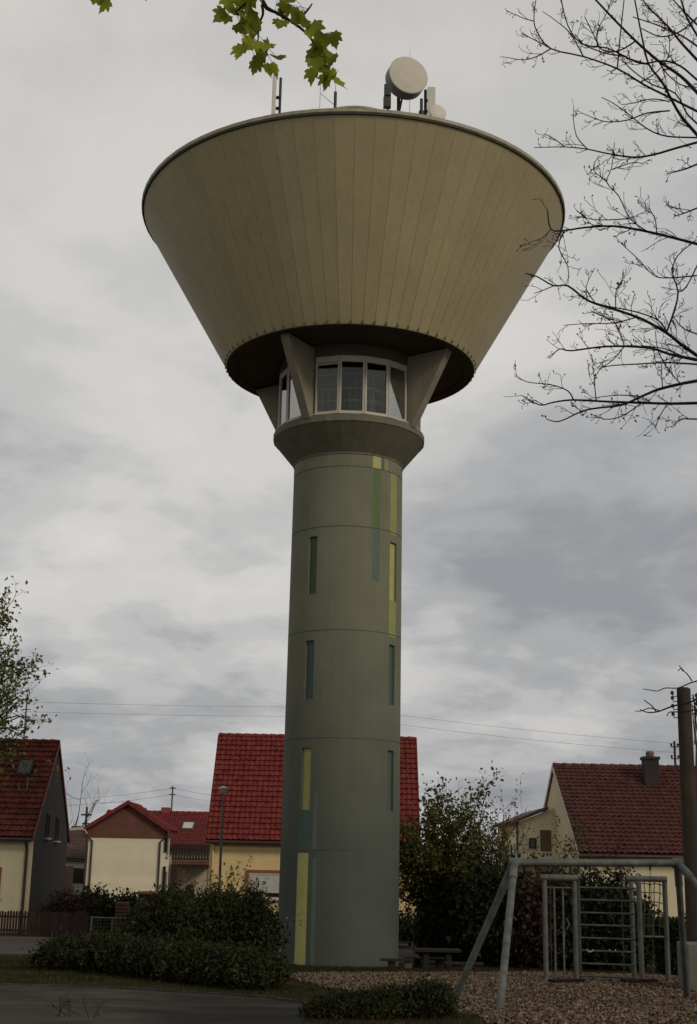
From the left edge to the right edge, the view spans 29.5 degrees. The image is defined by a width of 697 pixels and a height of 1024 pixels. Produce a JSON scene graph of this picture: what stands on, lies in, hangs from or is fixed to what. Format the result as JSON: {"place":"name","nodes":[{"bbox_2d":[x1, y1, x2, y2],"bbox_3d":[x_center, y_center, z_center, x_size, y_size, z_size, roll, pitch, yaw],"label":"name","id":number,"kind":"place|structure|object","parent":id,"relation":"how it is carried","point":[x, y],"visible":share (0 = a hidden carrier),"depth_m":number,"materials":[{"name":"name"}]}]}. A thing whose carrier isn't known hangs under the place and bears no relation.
{"place":"outdoors","nodes":[
{"label":"outdoors","id":0,"kind":"place"},
{"bbox_2d":[0,738,70,932],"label":"house","id":1,"kind":"structure","parent":0,"point":[35,839],"depth_m":56.01,"materials":[{"name":"beige paint"}]},
{"bbox_2d":[16,760,34,773],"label":"roof window","id":2,"kind":"structure","parent":1,"relation":"in","point":[30,763],"depth_m":57.13,"materials":[{"name":"glass"}]},
{"bbox_2d":[22,693,30,738],"bbox_3d":[-14.383,9.203,58.926,0.400,2.258,0.068,1,-15,0],"label":"roof mast","id":3,"kind":"object","parent":1,"relation":"on","point":[26,709],"visible":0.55,"depth_m":58.98,"materials":[{"name":"grey metal"}]},
{"bbox_2d":[45,813,51,839],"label":"window","id":4,"kind":"structure","parent":1,"relation":"in","point":[48,820],"depth_m":56.62,"materials":[{"name":"glass"}]},
{"bbox_2d":[54,817,60,842],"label":"window","id":5,"kind":"structure","parent":1,"relation":"in","point":[57,818],"depth_m":58.49,"materials":[{"name":"glass"}]},
{"bbox_2d":[63,866,74,910],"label":"brick wall","id":6,"kind":"structure","parent":0,"point":[68,878],"depth_m":62.51,"materials":[{"name":"brown brick"}]},
{"bbox_2d":[65,826,88,896],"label":"house","id":7,"kind":"structure","parent":0,"point":[75,853],"depth_m":96.63,"materials":[{"name":"brown paint"}]},
{"bbox_2d":[72,886,82,896],"bbox_3d":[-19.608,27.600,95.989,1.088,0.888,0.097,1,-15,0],"label":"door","id":8,"kind":"structure","parent":7,"relation":"in","point":[80,888],"depth_m":96.01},
{"bbox_2d":[73,868,83,884],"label":"window","id":9,"kind":"structure","parent":7,"relation":"in","point":[78,873],"depth_m":96.31,"materials":[{"name":"glass"}]},
{"bbox_2d":[69,827,87,891],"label":"street lamp","id":10,"kind":"object","parent":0,"point":[77,828],"visible":0.5,"depth_m":71.59,"materials":[{"name":"grey metal"}]},
{"bbox_2d":[83,800,177,896],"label":"house","id":11,"kind":"structure","parent":0,"point":[128,844],"depth_m":82.25,"materials":[{"name":"white paint"}]},
{"bbox_2d":[162,866,165,890],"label":"window","id":12,"kind":"structure","parent":11,"relation":"in","point":[164,867],"depth_m":81.84,"materials":[{"name":"glass"}]},
{"bbox_2d":[164,830,167,852],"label":"window","id":13,"kind":"structure","parent":11,"relation":"in","point":[166,839],"depth_m":82.36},
{"bbox_2d":[165,871,167,890],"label":"window","id":14,"kind":"structure","parent":11,"relation":"in","point":[166,871],"depth_m":84.05,"materials":[{"name":"glass"}]},
{"bbox_2d":[165,835,169,856],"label":"window","id":15,"kind":"structure","parent":11,"relation":"in","point":[166,854],"depth_m":84.34,"materials":[{"name":"white glass"}]},
{"bbox_2d":[135,891,166,902],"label":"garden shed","id":16,"kind":"structure","parent":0,"point":[144,892],"depth_m":59.49,"materials":[{"name":"brown wood"}]},
{"bbox_2d":[0,985,305,1023],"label":"paved path","id":17,"kind":"structure","parent":0,"point":[22,1005],"depth_m":17.50,"materials":[{"name":"grey asphalt"}]},
{"bbox_2d":[106,807,209,897],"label":"house","id":18,"kind":"structure","parent":0,"point":[189,852],"depth_m":88.84,"materials":[{"name":"red tile"}]},
{"bbox_2d":[169,786,175,810],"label":"roof mast","id":19,"kind":"object","parent":18,"relation":"on","point":[172,788],"visible":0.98,"depth_m":94.83,"materials":[{"name":"grey metal"}]},
{"bbox_2d":[67,795,205,805],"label":"power line","id":20,"kind":"object","parent":19,"relation":"attached to","point":[138,799],"visible":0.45,"depth_m":96.61,"materials":[{"name":"metal"}]},
{"bbox_2d":[75,788,207,798],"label":"power line","id":21,"kind":"object","parent":19,"relation":"attached to","point":[135,793],"visible":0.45,"depth_m":96.55,"materials":[{"name":"metal"}]},
{"bbox_2d":[181,822,194,830],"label":"roof window","id":22,"kind":"structure","parent":18,"relation":"in","point":[186,825],"depth_m":91.81,"materials":[{"name":"white glass"}]},
{"bbox_2d":[185,884,193,893],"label":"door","id":23,"kind":"structure","parent":18,"relation":"in","point":[189,885],"depth_m":88.42,"materials":[{"name":"brown wood"}]},
{"bbox_2d":[0,936,413,944],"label":"pavement","id":24,"kind":"structure","parent":0,"point":[61,937],"depth_m":49.50,"materials":[{"name":"grey concrete"}]},
{"bbox_2d":[0,867,656,1023],"bbox_3d":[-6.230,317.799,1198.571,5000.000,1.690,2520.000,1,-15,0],"label":"ground","id":25,"kind":"structure","parent":0,"point":[296,991],"depth_m":24.83,"materials":[{"name":"green plant"}]},
{"bbox_2d":[0,575,70,782],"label":"leafy tree","id":26,"kind":"object","parent":25,"relation":"on","point":[7,685],"visible":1,"depth_m":36.35,"materials":[{"name":"green plant"}]},
{"bbox_2d":[0,910,88,936],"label":"picket fence","id":27,"kind":"object","parent":25,"relation":"on","point":[19,929],"visible":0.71,"depth_m":50.13,"materials":[{"name":"brown wood"}]},
{"bbox_2d":[31,882,106,935],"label":"garden shrub","id":28,"kind":"object","parent":25,"relation":"on","point":[61,904],"visible":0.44,"depth_m":52.36,"materials":[{"name":"green plant"}]},
{"bbox_2d":[41,987,106,1017],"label":"twiggy shrub","id":29,"kind":"object","parent":25,"relation":"on","point":[67,1004],"visible":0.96,"depth_m":15.38,"materials":[{"name":"brown plant"}]},
{"bbox_2d":[81,807,91,825],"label":"utility pole","id":30,"kind":"object","parent":25,"relation":"on","point":[85,814],"visible":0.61,"depth_m":126.58,"materials":[{"name":"wood"}]},
{"bbox_2d":[65,754,114,825],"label":"bare tree","id":31,"kind":"object","parent":25,"relation":"on","point":[85,798],"visible":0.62,"depth_m":117.68,"materials":[{"name":"brown plant"}]},
{"bbox_2d":[72,880,119,931],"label":"garden shrub","id":32,"kind":"object","parent":25,"relation":"on","point":[106,902],"visible":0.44,"depth_m":55.22,"materials":[{"name":"green plant"}]},
{"bbox_2d":[90,916,130,932],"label":"garden gate","id":33,"kind":"structure","parent":25,"relation":"on","point":[107,918],"depth_m":50.14,"materials":[{"name":"grey metal"}]},
{"bbox_2d":[114,902,130,933],"bbox_3d":[-9.350,16.765,54.688,0.524,1.230,0.800,1,-15,0],"label":"slab stack","id":34,"kind":"object","parent":25,"relation":"on","point":[121,907],"visible":0.52,"depth_m":54.42,"materials":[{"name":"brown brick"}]},
{"bbox_2d":[111,887,145,913],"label":"garden shrub","id":35,"kind":"object","parent":25,"relation":"on","point":[125,898],"visible":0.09,"depth_m":57.34,"materials":[{"name":"green plant"}]},
{"bbox_2d":[1,983,307,1003],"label":"edging stones","id":36,"kind":"object","parent":25,"relation":"on","point":[195,992],"visible":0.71,"depth_m":23.20,"materials":[{"name":"grey concrete"}]},
{"bbox_2d":[107,874,203,938],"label":"conifer shrub","id":37,"kind":"object","parent":25,"relation":"on","point":[142,915],"visible":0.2,"depth_m":33.77,"materials":[{"name":"green plant"}]},
{"bbox_2d":[20,925,299,990],"bbox_3d":[-4.235,9.210,27.441,2.008,1.257,9.668,13,-19,-37],"label":"hedge","id":38,"kind":"object","parent":25,"relation":"on","point":[186,960],"visible":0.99,"depth_m":25.93,"materials":[{"name":"green plant"}]},
{"bbox_2d":[147,875,254,946],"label":"conifer shrub","id":39,"kind":"object","parent":25,"relation":"on","point":[199,919],"visible":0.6,"depth_m":32.75,"materials":[{"name":"green plant"}]},
{"bbox_2d":[91,0,346,92],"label":"maple tree","id":40,"kind":"object","parent":25,"relation":"on","point":[319,56],"visible":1,"depth_m":5.20,"materials":[{"name":"green plant"}]},
{"bbox_2d":[180,854,301,927],"bbox_3d":[-3.332,10.697,35.574,3.064,2.957,3.014,-13,-20,43],"label":"flowering shrub","id":41,"kind":"object","parent":25,"relation":"on","point":[227,879],"visible":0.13,"depth_m":35.78,"materials":[{"name":"green plant"}]},
{"bbox_2d":[213,877,289,959],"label":"conifer shrub","id":42,"kind":"object","parent":25,"relation":"on","point":[262,930],"visible":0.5,"depth_m":32.86,"materials":[{"name":"green plant"}]},
{"bbox_2d":[206,733,419,934],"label":"house","id":43,"kind":"structure","parent":25,"relation":"on","point":[248,770],"depth_m":59.30,"materials":[{"name":"red tile"}]},
{"bbox_2d":[248,873,279,900],"bbox_3d":[-3.645,16.324,57.646,1.594,1.125,0.160,1,-15,0],"label":"window","id":44,"kind":"structure","parent":43,"relation":"in","point":[272,883],"depth_m":57.72,"materials":[{"name":"white glass"}]},
{"bbox_2d":[0,937,655,967],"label":"kerb","id":45,"kind":"structure","parent":25,"relation":"on","point":[40,939],"depth_m":48.73,"materials":[{"name":"concrete"}]},
{"bbox_2d":[274,905,420,940],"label":"garden hedge","id":46,"kind":"object","parent":25,"relation":"on","point":[409,931],"visible":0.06,"depth_m":53.20,"materials":[{"name":"green plant"}]},
{"bbox_2d":[142,105,564,967],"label":"water tower","id":47,"kind":"structure","parent":25,"relation":"on","point":[354,281],"depth_m":43.71,"materials":[{"name":"paint"}]},
{"bbox_2d":[271,74,281,113],"bbox_3d":[-2.357,-13.403,43.365,0.300,1.977,0.240,1,-15,0],"label":"panel antenna","id":48,"kind":"object","parent":47,"relation":"on","point":[274,98],"visible":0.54,"depth_m":43.38,"materials":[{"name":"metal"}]},
{"bbox_2d":[278,367,287,426],"bbox_3d":[-2.263,-3.995,46.614,0.100,2.080,0.864,7,-16,-21],"label":"window","id":49,"kind":"structure","parent":47,"relation":"in","point":[284,374],"depth_m":46.86,"materials":[{"name":"white plastic"}]},
{"bbox_2d":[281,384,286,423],"bbox_3d":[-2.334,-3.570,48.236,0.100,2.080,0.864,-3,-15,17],"label":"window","id":50,"kind":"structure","parent":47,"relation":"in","point":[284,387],"depth_m":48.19,"materials":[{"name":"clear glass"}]},
{"bbox_2d":[286,367,301,421],"bbox_3d":[-1.812,-4.170,45.914,0.100,2.080,0.864,14,-19,-40],"label":"window","id":51,"kind":"structure","parent":47,"relation":"in","point":[289,376],"depth_m":46.14,"materials":[{"name":"white glass"}]},
{"bbox_2d":[315,355,339,413],"bbox_3d":[-0.710,-4.331,45.221,0.854,2.080,0.100,-4,-15,17],"label":"window","id":52,"kind":"structure","parent":47,"relation":"in","point":[327,360],"depth_m":45.31,"materials":[{"name":"white glass"}]},
{"bbox_2d":[319,83,336,108],"bbox_3d":[-0.663,-13.344,43.213,0.559,1.849,0.100,1,-15,0],"label":"whip aerial","id":53,"kind":"object","parent":47,"relation":"on","point":[335,99],"visible":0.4,"depth_m":43.23,"materials":[{"name":"metal"}]},
{"bbox_2d":[339,355,364,412],"bbox_3d":[0.124,-4.345,45.108,0.854,2.080,0.100,2,-15,-2],"label":"window","id":54,"kind":"structure","parent":47,"relation":"in","point":[343,358],"depth_m":45.20,"materials":[{"name":"white plastic"}]},
{"bbox_2d":[364,356,388,415],"bbox_3d":[0.947,-4.286,45.270,0.854,2.080,0.100,7,-16,-21],"label":"window","id":55,"kind":"structure","parent":47,"relation":"in","point":[370,360],"depth_m":45.33,"materials":[{"name":"white glass"}]},
{"bbox_2d":[383,84,390,109],"bbox_3d":[1.258,-13.200,43.196,0.250,1.636,0.260,1,-15,0],"label":"panel antenna","id":56,"kind":"object","parent":47,"relation":"on","point":[387,98],"visible":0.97,"depth_m":43.19,"materials":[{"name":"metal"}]},
{"bbox_2d":[388,360,406,420],"bbox_3d":[1.666,-4.161,45.689,0.854,2.080,0.100,13,-19,-39],"label":"window","id":57,"kind":"structure","parent":47,"relation":"in","point":[392,364],"depth_m":45.80,"materials":[{"name":"white glass"}]},
{"bbox_2d":[385,57,427,110],"bbox_3d":[1.843,-13.623,43.900,1.357,2.833,0.919,6,-15,-17],"label":"drum dish","id":58,"kind":"object","parent":47,"relation":"on","point":[406,78],"visible":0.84,"depth_m":43.68,"materials":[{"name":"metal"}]},
{"bbox_2d":[419,98,423,114],"bbox_3d":[2.376,-12.948,43.125,0.166,1.153,0.166,7,-16,-22],"label":"antenna stub","id":59,"kind":"object","parent":47,"relation":"on","point":[421,110],"visible":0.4,"depth_m":43.15,"materials":[{"name":"metal"}]},
{"bbox_2d":[424,87,435,115],"bbox_3d":[2.656,-13.140,43.322,0.370,1.635,0.240,1,-15,0],"label":"panel antenna","id":60,"kind":"object","parent":47,"relation":"on","point":[429,97],"visible":0.59,"depth_m":43.34,"materials":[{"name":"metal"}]},
{"bbox_2d":[429,104,445,118],"bbox_3d":[2.735,-12.733,42.958,0.578,0.697,0.857,7,-16,-21],"label":"dish","id":61,"kind":"object","parent":47,"relation":"attached to","point":[437,110],"visible":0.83,"depth_m":42.60,"materials":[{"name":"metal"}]},
{"bbox_2d":[296,971,466,1020],"bbox_3d":[0.419,5.959,16.233,2.111,0.594,1.267,1,-15,0],"label":"front shrub","id":62,"kind":"object","parent":25,"relation":"on","point":[427,999],"visible":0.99,"depth_m":16.02,"materials":[{"name":"green plant"}]},
{"bbox_2d":[381,958,413,968],"bbox_3d":[1.452,13.491,39.456,0.981,0.317,0.365,1,-15,0],"label":"bench","id":63,"kind":"object","parent":25,"relation":"on","point":[392,963],"visible":0.86,"depth_m":39.32,"materials":[{"name":"grey wood"}]},
{"bbox_2d":[355,969,458,1006],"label":"twiggy shrub","id":64,"kind":"object","parent":25,"relation":"on","point":[406,979],"visible":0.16,"depth_m":16.71,"materials":[{"name":"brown plant"}]},
{"bbox_2d":[404,957,444,968],"bbox_3d":[2.409,14.022,41.079,1.331,0.365,0.365,1,-15,0],"label":"bench","id":65,"kind":"object","parent":25,"relation":"on","point":[438,962],"visible":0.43,"depth_m":40.95,"materials":[{"name":"grey concrete"}]},
{"bbox_2d":[413,948,461,968],"bbox_3d":[2.688,13.602,40.269,1.435,0.582,0.781,1,-15,0],"label":"picnic table","id":66,"kind":"object","parent":25,"relation":"on","point":[448,955],"visible":0.92,"depth_m":39.99,"materials":[{"name":"grey wood"}]},
{"bbox_2d":[399,777,501,930],"bbox_3d":[3.700,12.603,47.237,3.691,6.195,4.126,1,-15,0],"label":"young tree","id":67,"kind":"object","parent":25,"relation":"on","point":[452,857],"visible":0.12,"depth_m":47.11,"materials":[{"name":"green plant"}]},
{"bbox_2d":[408,846,493,961],"bbox_3d":[3.849,13.560,45.654,3.878,3.983,3.258,-9,-18,35],"label":"thicket shrub","id":68,"kind":"object","parent":25,"relation":"on","point":[435,932],"visible":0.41,"depth_m":45.14,"materials":[{"name":"green plant"}]},
{"bbox_2d":[399,761,510,956],"bbox_3d":[2.612,12.119,46.604,5.633,6.849,5.094,-12,-20,41],"label":"young tree","id":69,"kind":"object","parent":25,"relation":"on","point":[430,857],"visible":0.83,"depth_m":45.96,"materials":[{"name":"green plant"}]},
{"bbox_2d":[444,962,483,969],"bbox_3d":[3.450,13.593,39.543,1.162,0.253,0.365,1,-15,0],"label":"bench","id":70,"kind":"object","parent":25,"relation":"on","point":[457,965],"visible":0.83,"depth_m":39.41,"materials":[{"name":"grey wood"}]},
{"bbox_2d":[445,853,533,967],"bbox_3d":[4.998,13.306,44.153,3.699,3.804,3.796,1,-15,0],"label":"thicket shrub","id":71,"kind":"object","parent":25,"relation":"on","point":[483,898],"visible":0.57,"depth_m":43.53,"materials":[{"name":"green plant"}]},
{"bbox_2d":[443,773,545,881],"bbox_3d":[5.135,12.886,48.483,5.499,6.591,3.683,1,-15,0],"label":"young tree","id":72,"kind":"object","parent":25,"relation":"on","point":[500,859],"visible":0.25,"depth_m":48.17,"materials":[{"name":"green plant"}]},
{"bbox_2d":[492,807,559,883],"bbox_3d":[8.037,15.992,58.755,2.336,5.449,8.700,1,-15,0],"label":"garden annex","id":73,"kind":"object","parent":25,"relation":"on","point":[546,820],"visible":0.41,"depth_m":56.00,"materials":[{"name":"paint"}]},
{"bbox_2d":[510,843,514,856],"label":"window","id":74,"kind":"structure","parent":73,"relation":"in","point":[511,844],"depth_m":57.48,"materials":[{"name":"grey glass"}]},
{"bbox_2d":[527,838,538,850],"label":"window","id":75,"kind":"structure","parent":73,"relation":"in","point":[533,845],"depth_m":55.86,"materials":[{"name":"glass"}]},
{"bbox_2d":[540,830,551,855],"bbox_3d":[8.335,13.982,55.903,0.466,1.057,0.037,1,-15,0],"label":"window","id":76,"kind":"structure","parent":73,"relation":"in","point":[544,846],"depth_m":55.89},
{"bbox_2d":[491,853,595,969],"bbox_3d":[6.343,13.094,43.317,3.766,3.813,3.410,1,-15,0],"label":"thicket shrub","id":77,"kind":"object","parent":25,"relation":"on","point":[527,921],"visible":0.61,"depth_m":42.47,"materials":[{"name":"green plant"}]},
{"bbox_2d":[520,803,604,886],"bbox_3d":[7.134,12.702,45.340,3.257,5.304,4.307,1,-15,0],"label":"sapling","id":78,"kind":"object","parent":25,"relation":"on","point":[570,847],"visible":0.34,"depth_m":45.44,"materials":[{"name":"green plant"}]},
{"bbox_2d":[541,858,642,970],"bbox_3d":[7.894,13.217,43.290,3.600,3.707,3.608,1,-15,0],"label":"thicket shrub","id":79,"kind":"object","parent":25,"relation":"on","point":[588,931],"visible":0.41,"depth_m":42.31,"materials":[{"name":"green plant"}]},
{"bbox_2d":[502,0,696,715],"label":"bare tree","id":80,"kind":"object","parent":25,"relation":"on","point":[653,348],"visible":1,"depth_m":11.77,"materials":[{"name":"brown plant"}]},
{"bbox_2d":[565,831,660,919],"bbox_3d":[8.703,12.848,43.976,3.356,4.462,3.137,12,-18,-37],"label":"sapling","id":81,"kind":"object","parent":25,"relation":"on","point":[616,869],"visible":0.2,"depth_m":44.25,"materials":[{"name":"green plant"}]},
{"bbox_2d":[581,875,662,971],"bbox_3d":[8.899,13.300,42.740,2.904,3.102,2.552,11,-18,-33],"label":"thicket shrub","id":82,"kind":"object","parent":25,"relation":"on","point":[616,932],"visible":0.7,"depth_m":42.10,"materials":[{"name":"green plant"}]},
{"bbox_2d":[650,908,685,956],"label":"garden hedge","id":83,"kind":"object","parent":25,"relation":"on","point":[661,912],"visible":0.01,"depth_m":47.37,"materials":[{"name":"green plant"}]},
{"bbox_2d":[651,917,686,974],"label":"clipped hedge","id":84,"kind":"object","parent":25,"relation":"on","point":[659,946],"visible":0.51,"depth_m":34.46,"materials":[{"name":"green plant"}]},
{"bbox_2d":[677,941,696,989],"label":"concrete block","id":85,"kind":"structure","parent":25,"relation":"on","point":[692,955],"depth_m":25.98,"materials":[{"name":"grey concrete"}]},
{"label":"wood chip bed","id":86,"kind":"structure","parent":25,"relation":"on","visible":0},
{"bbox_2d":[290,971,696,1023],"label":"wood chips","id":87,"kind":"object","parent":86,"relation":"on","point":[534,997],"visible":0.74,"depth_m":23.48,"materials":[{"name":"brown wood"}]},
{"bbox_2d":[453,858,696,1007],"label":"swing set","id":88,"kind":"object","parent":86,"relation":"on","point":[509,880],"visible":0.87,"depth_m":22.00,"materials":[{"name":"metal"}]},
{"bbox_2d":[548,867,584,982],"bbox_3d":[3.575,6.783,21.818,0.579,1.835,0.200,5,-15,-13],"label":"swing","id":89,"kind":"object","parent":88,"relation":"hanging from","point":[552,980],"visible":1,"depth_m":21.67,"materials":[{"name":"metal"}]},
{"bbox_2d":[620,867,658,982],"bbox_3d":[4.829,6.877,22.117,0.602,1.859,0.200,5,-15,-13],"label":"swing","id":90,"kind":"object","parent":88,"relation":"hanging from","point":[638,980],"visible":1,"depth_m":21.96,"materials":[{"name":"metal"}]},
{"bbox_2d":[540,874,670,980],"bbox_3d":[5.592,9.061,28.639,2.653,2.322,1.249,7,-16,-21],"label":"climbing frame","id":91,"kind":"object","parent":86,"relation":"on","point":[574,879],"visible":0.91,"depth_m":28.68,"materials":[{"name":"metal"}]},
{"bbox_2d":[670,687,696,941],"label":"utility pole","id":92,"kind":"object","parent":86,"relation":"on","point":[688,789],"visible":0.9,"depth_m":27.81,"materials":[{"name":"brown wood"}]},
{"bbox_2d":[0,941,656,964],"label":"road","id":93,"kind":"structure","parent":0,"point":[10,946],"depth_m":46.85,"materials":[{"name":"grey asphalt"}]},
{"bbox_2d":[218,786,227,888],"bbox_3d":[-4.541,12.596,46.814,0.340,5.697,0.340,1,-15,0],"label":"street lamp","id":94,"kind":"object","parent":93,"relation":"on","point":[223,789],"visible":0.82,"depth_m":47.12,"materials":[{"name":"grey metal"}]},
{"bbox_2d":[0,953,657,973],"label":"grass","id":95,"kind":"structure","parent":0,"point":[5,961],"depth_m":38.09,"materials":[{"name":"green plant"}]},
{"bbox_2d":[0,0,696,862],"label":"sky","id":96,"kind":"structure","parent":0,"point":[549,568],"materials":[{"name":"grey"}]},
{"bbox_2d":[543,751,696,920],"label":"house","id":97,"kind":"structure","parent":0,"point":[608,804],"depth_m":53.16,"materials":[{"name":"red tile"}]},
{"bbox_2d":[670,741,678,765],"bbox_3d":[14.006,10.466,56.776,0.394,1.268,0.114,1,-15,0],"label":"roof mast","id":98,"kind":"object","parent":97,"relation":"on","point":[674,746],"visible":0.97,"depth_m":56.78,"materials":[{"name":"metal"}]},
{"bbox_2d":[45,702,665,742],"bbox_3d":[-0.026,9.593,60.353,28.476,1.921,4.736,0,-15,4],"label":"power line","id":99,"kind":"object","parent":98,"relation":"attached to","point":[402,715],"visible":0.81,"depth_m":60.18,"materials":[{"name":"metal"}]},
{"bbox_2d":[49,712,673,752],"bbox_3d":[-0.034,9.997,60.246,28.476,1.877,4.736,0,-15,4],"label":"power line","id":100,"kind":"object","parent":98,"relation":"attached to","point":[400,724],"visible":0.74,"depth_m":59.76,"materials":[{"name":"metal"}]},
{"bbox_2d":[692,712,696,745],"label":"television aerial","id":101,"kind":"object","parent":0,"point":[695,730],"visible":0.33,"depth_m":58.02,"materials":[{"name":"grey metal"}]}
]}

